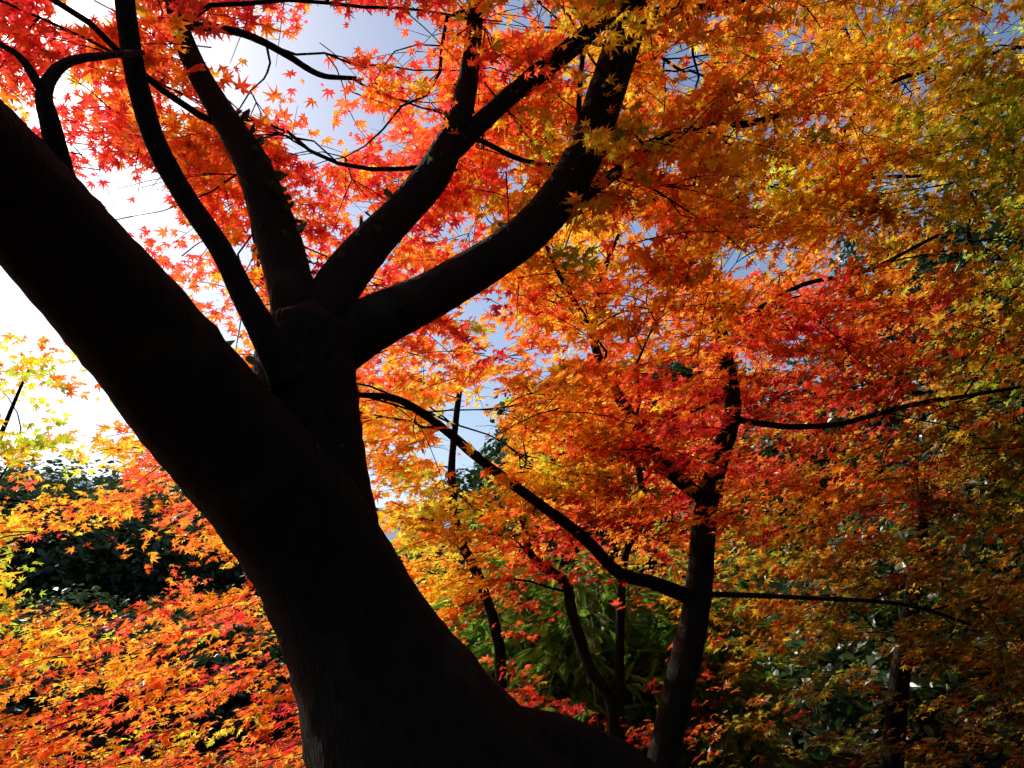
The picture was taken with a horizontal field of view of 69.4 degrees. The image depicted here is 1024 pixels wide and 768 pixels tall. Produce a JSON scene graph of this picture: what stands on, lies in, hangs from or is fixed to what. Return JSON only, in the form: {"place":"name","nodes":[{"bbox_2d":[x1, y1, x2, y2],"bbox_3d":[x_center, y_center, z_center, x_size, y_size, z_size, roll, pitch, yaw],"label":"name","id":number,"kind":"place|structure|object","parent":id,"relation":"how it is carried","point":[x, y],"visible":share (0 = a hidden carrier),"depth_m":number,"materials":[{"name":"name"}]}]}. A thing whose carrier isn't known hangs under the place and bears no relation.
{"place":"outdoors","nodes":[
{"label":"outdoors","id":0,"kind":"place"},
{"bbox_2d":[0,300,1022,767],"bbox_3d":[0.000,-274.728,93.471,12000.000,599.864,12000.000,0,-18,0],"label":"terrain ground","id":1,"kind":"structure","parent":0,"point":[834,760],"depth_m":17.66,"materials":[{"name":"orange plant"}]},
{"bbox_2d":[0,460,98,606],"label":"evergreen tree","id":2,"kind":"object","parent":1,"relation":"on","point":[45,488],"depth_m":29.01,"materials":[{"name":"green plant"}]},
{"bbox_2d":[0,607,113,742],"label":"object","id":3,"kind":"object","parent":1,"relation":"on","point":[15,707],"visible":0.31,"depth_m":13.18,"materials":[{"name":"orange plant"}]},
{"bbox_2d":[0,332,130,561],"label":"maple tree","id":4,"kind":"object","parent":1,"relation":"on","point":[26,445],"visible":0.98,"depth_m":3.99,"materials":[{"name":"yellow plant"}]},
{"bbox_2d":[1,452,167,631],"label":"evergreen tree","id":5,"kind":"object","parent":1,"relation":"on","point":[59,465],"visible":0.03,"depth_m":34.68,"materials":[{"name":"green plant"}]},
{"bbox_2d":[0,461,197,632],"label":"evergreen tree","id":6,"kind":"object","parent":1,"relation":"on","point":[48,559],"visible":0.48,"depth_m":23.73,"materials":[{"name":"green plant"}]},
{"bbox_2d":[0,583,202,765],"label":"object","id":7,"kind":"object","parent":1,"relation":"on","point":[81,597],"visible":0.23,"depth_m":16.07,"materials":[{"name":"orange plant"}]},
{"bbox_2d":[1,457,244,727],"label":"evergreen tree","id":8,"kind":"object","parent":1,"relation":"on","point":[120,566],"visible":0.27,"depth_m":26.52,"materials":[{"name":"green plant"}]},
{"bbox_2d":[76,463,239,709],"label":"evergreen tree","id":9,"kind":"object","parent":1,"relation":"on","point":[115,479],"visible":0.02,"depth_m":37.94,"materials":[{"name":"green plant"}]},
{"bbox_2d":[73,487,250,605],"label":"evergreen tree","id":10,"kind":"object","parent":1,"relation":"on","point":[234,581],"visible":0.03,"depth_m":34.62,"materials":[{"name":"green plant"}]},
{"bbox_2d":[34,606,298,746],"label":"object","id":11,"kind":"object","parent":1,"relation":"on","point":[240,699],"visible":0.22,"depth_m":17.69,"materials":[{"name":"orange plant"}]},
{"bbox_2d":[151,583,264,713],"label":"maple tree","id":12,"kind":"object","parent":1,"relation":"on","point":[215,591],"visible":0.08,"depth_m":25.94,"materials":[{"name":"orange plant"}]},
{"bbox_2d":[158,563,258,599],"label":"evergreen tree","id":13,"kind":"object","parent":1,"relation":"on","point":[243,580],"visible":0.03,"depth_m":36.86,"materials":[{"name":"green plant"}]},
{"bbox_2d":[0,389,457,767],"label":"maple tree","id":14,"kind":"object","parent":1,"relation":"on","point":[45,750],"visible":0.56,"depth_m":4.68,"materials":[{"name":"orange plant"}]},
{"bbox_2d":[252,618,285,685],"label":"evergreen tree","id":15,"kind":"object","parent":1,"relation":"on","point":[269,639],"visible":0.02,"depth_m":22.66,"materials":[{"name":"green plant"}]},
{"bbox_2d":[267,570,482,692],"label":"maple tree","id":16,"kind":"object","parent":1,"relation":"on","point":[286,681],"depth_m":19.18,"materials":[{"name":"orange plant"}]},
{"bbox_2d":[239,318,673,721],"bbox_3d":[-0.341,1.749,7.251,3.965,5.352,4.584,0,-18,0],"label":"maple tree","id":17,"kind":"object","parent":1,"relation":"on","point":[495,632],"visible":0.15,"depth_m":5.94,"materials":[{"name":"orange plant"}]},
{"bbox_2d":[395,514,587,607],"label":"evergreen tree","id":18,"kind":"object","parent":1,"relation":"on","point":[562,562],"visible":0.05,"depth_m":21.53,"materials":[{"name":"green plant"}]},
{"bbox_2d":[428,441,564,598],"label":"evergreen tree","id":19,"kind":"object","parent":1,"relation":"on","point":[472,476],"depth_m":28.47,"materials":[{"name":"green plant"}]},
{"bbox_2d":[0,0,1023,767],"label":"maple tree","id":20,"kind":"object","parent":1,"relation":"on","point":[260,456],"visible":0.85,"depth_m":2.73,"materials":[{"name":"red plant"}]},
{"bbox_2d":[281,397,779,767],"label":"maple tree","id":21,"kind":"object","parent":1,"relation":"on","point":[664,558],"visible":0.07,"depth_m":6.80,"materials":[{"name":"orange plant"}]},
{"bbox_2d":[458,445,644,553],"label":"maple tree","id":22,"kind":"object","parent":1,"relation":"on","point":[494,460],"visible":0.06,"depth_m":24.74,"materials":[{"name":"orange plant"}]},
{"bbox_2d":[372,359,737,767],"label":"maple tree","id":23,"kind":"object","parent":1,"relation":"on","point":[434,588],"visible":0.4,"depth_m":4.99,"materials":[{"name":"plant"}]},
{"bbox_2d":[480,375,678,619],"bbox_3d":[2.929,5.499,26.659,7.700,12.097,8.462,7,-19,-21],"label":"evergreen tree","id":24,"kind":"object","parent":1,"relation":"on","point":[500,445],"visible":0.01,"depth_m":27.25,"materials":[{"name":"green plant"}]},
{"bbox_2d":[432,545,799,767],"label":"bushes","id":25,"kind":"object","parent":1,"relation":"on","point":[552,648],"visible":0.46,"depth_m":6.53,"materials":[{"name":"green plant"}]},
{"bbox_2d":[233,0,1023,767],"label":"maple tree","id":26,"kind":"object","parent":1,"relation":"on","point":[669,272],"visible":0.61,"depth_m":4.62,"materials":[{"name":"orange plant"}]},
{"bbox_2d":[572,337,780,583],"bbox_3d":[6.151,5.097,27.778,8.876,13.785,8.947,0,-18,0],"label":"evergreen tree","id":27,"kind":"object","parent":1,"relation":"on","point":[675,367],"visible":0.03,"depth_m":26.54,"materials":[{"name":"green plant"}]},
{"bbox_2d":[477,342,893,767],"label":"maple tree","id":28,"kind":"object","parent":1,"relation":"on","point":[589,438],"visible":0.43,"depth_m":5.38,"materials":[{"name":"orange plant"}]},
{"bbox_2d":[578,485,803,706],"bbox_3d":[6.394,6.408,22.061,8.488,7.314,7.548,16,-24,-41],"label":"maple tree","id":29,"kind":"object","parent":1,"relation":"on","point":[606,541],"visible":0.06,"depth_m":21.65,"materials":[{"name":"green plant"}]},
{"bbox_2d":[639,561,889,748],"bbox_3d":[4.929,5.391,14.229,6.375,3.715,6.259,0,-18,0],"label":"evergreen tree","id":30,"kind":"object","parent":1,"relation":"on","point":[797,737],"visible":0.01,"depth_m":13.52,"materials":[{"name":"green plant"}]},
{"bbox_2d":[630,394,899,702],"bbox_3d":[7.164,4.746,20.325,7.610,9.066,7.546,0,-18,0],"label":"evergreen tree","id":31,"kind":"object","parent":1,"relation":"on","point":[644,468],"visible":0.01,"depth_m":19.32,"materials":[{"name":"green plant"}]},
{"bbox_2d":[676,494,900,729],"bbox_3d":[7.272,5.278,17.123,6.581,5.727,6.997,0,-18,0],"label":"maple tree","id":32,"kind":"object","parent":1,"relation":"on","point":[755,578],"visible":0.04,"depth_m":16.62,"materials":[{"name":"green plant"}]},
{"bbox_2d":[646,262,1023,767],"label":"maple tree","id":33,"kind":"object","parent":1,"relation":"on","point":[892,749],"visible":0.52,"depth_m":5.30,"materials":[{"name":"orange plant"}]},
{"bbox_2d":[702,372,1015,585],"bbox_3d":[7.196,3.266,14.730,7.403,7.037,7.637,0,-18,0],"label":"evergreen tree","id":34,"kind":"object","parent":1,"relation":"on","point":[767,451],"visible":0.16,"depth_m":13.63,"materials":[{"name":"green plant"}]},
{"bbox_2d":[722,554,1023,767],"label":"bushes","id":35,"kind":"object","parent":1,"relation":"on","point":[821,755],"visible":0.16,"depth_m":9.15,"materials":[{"name":"green plant"}]},
{"bbox_2d":[757,578,1023,767],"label":"bushes","id":36,"kind":"object","parent":1,"relation":"on","point":[995,759],"visible":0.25,"depth_m":7.91,"materials":[{"name":"green plant"}]},
{"bbox_2d":[758,218,1023,499],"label":"evergreen tree","id":37,"kind":"object","parent":1,"relation":"on","point":[892,338],"visible":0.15,"depth_m":11.73,"materials":[{"name":"green plant"}]},
{"bbox_2d":[760,454,1023,660],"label":"evergreen tree","id":38,"kind":"object","parent":1,"relation":"on","point":[883,565],"visible":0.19,"depth_m":9.55,"materials":[{"name":"green plant"}]},
{"bbox_2d":[824,81,1023,331],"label":"evergreen tree","id":39,"kind":"object","parent":1,"relation":"on","point":[943,237],"visible":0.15,"depth_m":12.65,"materials":[{"name":"green plant"}]},
{"bbox_2d":[843,345,1023,512],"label":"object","id":40,"kind":"object","parent":1,"relation":"on","point":[1019,404],"visible":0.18,"depth_m":10.35,"materials":[{"name":"orange plant"}]},
{"bbox_2d":[880,518,1023,625],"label":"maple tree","id":41,"kind":"object","parent":1,"relation":"on","point":[1009,567],"visible":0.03,"depth_m":9.53,"materials":[{"name":"orange plant"}]},
{"bbox_2d":[0,0,1023,507],"label":"sky","id":42,"kind":"structure","parent":0,"point":[18,316],"materials":[{"name":"white"}]}
]}

